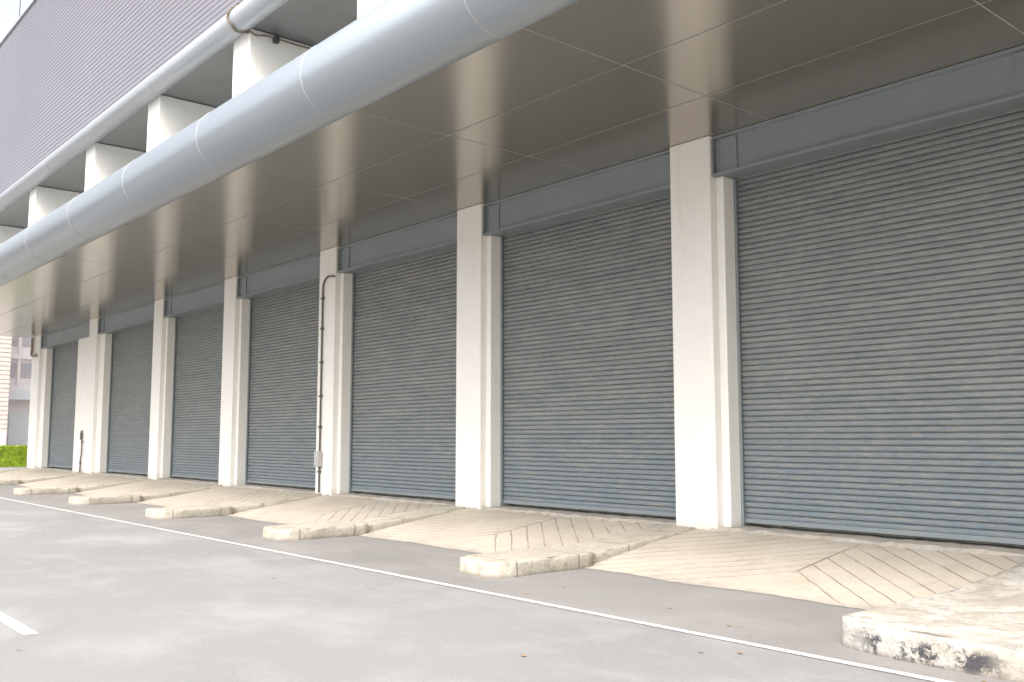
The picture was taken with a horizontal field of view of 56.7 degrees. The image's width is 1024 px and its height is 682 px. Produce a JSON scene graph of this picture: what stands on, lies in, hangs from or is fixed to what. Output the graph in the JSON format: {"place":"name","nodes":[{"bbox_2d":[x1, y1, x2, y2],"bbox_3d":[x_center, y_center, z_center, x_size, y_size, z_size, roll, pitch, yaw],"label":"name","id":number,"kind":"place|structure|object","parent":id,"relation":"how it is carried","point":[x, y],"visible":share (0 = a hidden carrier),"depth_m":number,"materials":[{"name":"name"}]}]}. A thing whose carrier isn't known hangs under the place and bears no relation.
{"place":"outdoors","nodes":[
{"label":"outdoors","id":0,"kind":"place"},
{"bbox_2d":[0,0,31,40],"label":"sky","id":1,"kind":"structure","parent":0,"point":[9,9],"materials":[{"name":"white"}]},
{"bbox_2d":[6,337,31,445],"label":"office building","id":2,"kind":"structure","parent":0,"point":[19,396],"depth_m":96.49,"materials":[{"name":"white paint"}]},
{"bbox_2d":[10,362,15,376],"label":"window","id":3,"kind":"structure","parent":2,"relation":"in","point":[13,365],"depth_m":96.33,"materials":[{"name":"grey glass"}]},
{"bbox_2d":[11,337,16,345],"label":"window","id":4,"kind":"structure","parent":2,"relation":"in","point":[14,339],"depth_m":96.64,"materials":[{"name":"grey glass"}]},
{"bbox_2d":[7,413,28,445],"bbox_3d":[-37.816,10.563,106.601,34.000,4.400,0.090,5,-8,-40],"label":"loading door","id":5,"kind":"structure","parent":2,"relation":"in","point":[18,426],"depth_m":96.22,"materials":[{"name":"white metal"}]},
{"bbox_2d":[21,363,31,377],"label":"window","id":6,"kind":"structure","parent":2,"relation":"in","point":[26,368],"depth_m":97.14,"materials":[{"name":"grey glass"}]},
{"bbox_2d":[22,338,30,346],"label":"window","id":7,"kind":"structure","parent":2,"relation":"in","point":[26,341],"depth_m":97.40,"materials":[{"name":"grey glass"}]},
{"bbox_2d":[0,467,934,681],"bbox_3d":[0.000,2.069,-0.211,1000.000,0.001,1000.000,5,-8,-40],"label":"road","id":8,"kind":"structure","parent":0,"point":[117,601],"depth_m":10.42,"materials":[{"name":"grey asphalt"}]},
{"bbox_2d":[0,336,11,445],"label":"ribbed annex","id":9,"kind":"object","parent":8,"relation":"on","point":[5,350],"visible":0.6,"depth_m":89.44,"materials":[{"name":"white metal"}]},
{"bbox_2d":[0,444,27,466],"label":"hedge","id":10,"kind":"object","parent":8,"relation":"on","point":[13,456],"visible":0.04,"depth_m":68.08,"materials":[{"name":"green plant"}]},
{"bbox_2d":[0,611,37,634],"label":"road lane dash","id":11,"kind":"object","parent":8,"relation":"on","point":[19,627],"visible":1,"depth_m":10.57,"materials":[{"name":"paint"}]},
{"bbox_2d":[0,497,952,681],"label":"road edge line","id":12,"kind":"object","parent":8,"relation":"on","point":[767,647],"visible":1,"depth_m":11.14,"materials":[{"name":"paint"}]},
{"bbox_2d":[16,497,985,680],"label":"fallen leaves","id":13,"kind":"object","parent":8,"relation":"on","point":[527,593],"visible":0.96,"depth_m":11.76,"materials":[{"name":"brown plant"}]},
{"bbox_2d":[0,0,1023,546],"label":"warehouse","id":14,"kind":"structure","parent":8,"relation":"on","point":[706,264],"depth_m":19.02,"materials":[{"name":"grey paint"}]},
{"bbox_2d":[0,485,1011,681],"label":"loading strip pavement","id":15,"kind":"structure","parent":0,"point":[804,626],"depth_m":12.91,"materials":[{"name":"concrete"}]},
{"bbox_2d":[0,467,26,472],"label":"curb","id":16,"kind":"structure","parent":15,"relation":"on","point":[7,470],"depth_m":51.26,"materials":[{"name":"beige paint"}]},
{"bbox_2d":[0,468,76,478],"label":"concrete ramp","id":17,"kind":"structure","parent":15,"relation":"on","point":[24,473],"depth_m":47.50,"materials":[{"name":"beige concrete"}]},
{"bbox_2d":[0,472,84,485],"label":"curb","id":18,"kind":"structure","parent":15,"relation":"on","point":[15,481],"depth_m":42.71,"materials":[{"name":"beige paint"}]},
{"bbox_2d":[18,474,140,486],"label":"concrete ramp","id":19,"kind":"structure","parent":15,"relation":"on","point":[82,479],"depth_m":40.82,"materials":[{"name":"beige concrete"}]},
{"bbox_2d":[13,478,150,494],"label":"curb","id":20,"kind":"structure","parent":15,"relation":"on","point":[47,490],"depth_m":35.69,"materials":[{"name":"beige paint"}]},
{"bbox_2d":[76,479,210,495],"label":"concrete ramp","id":21,"kind":"structure","parent":15,"relation":"on","point":[146,486],"depth_m":35.03,"materials":[{"name":"beige concrete"}]},
{"bbox_2d":[68,484,222,504],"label":"curb","id":22,"kind":"structure","parent":15,"relation":"on","point":[106,499],"depth_m":30.61,"materials":[{"name":"beige paint"}]},
{"bbox_2d":[137,486,303,506],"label":"concrete ramp","id":23,"kind":"structure","parent":15,"relation":"on","point":[223,495],"depth_m":29.73,"materials":[{"name":"beige concrete"}]},
{"bbox_2d":[145,493,321,518],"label":"curb","id":24,"kind":"structure","parent":15,"relation":"on","point":[196,511],"depth_m":25.43,"materials":[{"name":"beige paint"}]},
{"bbox_2d":[227,495,440,523],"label":"concrete ramp","id":25,"kind":"structure","parent":15,"relation":"on","point":[322,508],"depth_m":24.41,"materials":[{"name":"beige concrete"}]},
{"bbox_2d":[262,505,465,540],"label":"curb","id":26,"kind":"structure","parent":15,"relation":"on","point":[307,531],"depth_m":20.30,"materials":[{"name":"beige paint"}]},
{"bbox_2d":[359,508,656,552],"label":"concrete ramp","id":27,"kind":"structure","parent":15,"relation":"on","point":[477,530],"depth_m":19.09,"materials":[{"name":"beige concrete"}]},
{"bbox_2d":[459,524,694,577],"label":"curb","id":28,"kind":"structure","parent":15,"relation":"on","point":[531,561],"depth_m":15.20,"materials":[{"name":"beige paint"}]},
{"bbox_2d":[586,529,1023,609],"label":"concrete ramp","id":29,"kind":"structure","parent":15,"relation":"on","point":[865,576],"depth_m":13.76,"materials":[{"name":"beige concrete"}]},
{"bbox_2d":[842,561,1023,681],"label":"curb","id":30,"kind":"structure","parent":15,"relation":"on","point":[975,628],"depth_m":9.22,"materials":[{"name":"white paint"}]},
{"bbox_2d":[25,467,1023,556],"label":"door threshold","id":31,"kind":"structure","parent":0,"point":[932,544],"depth_m":16.99,"materials":[{"name":"grey concrete"}]}
]}

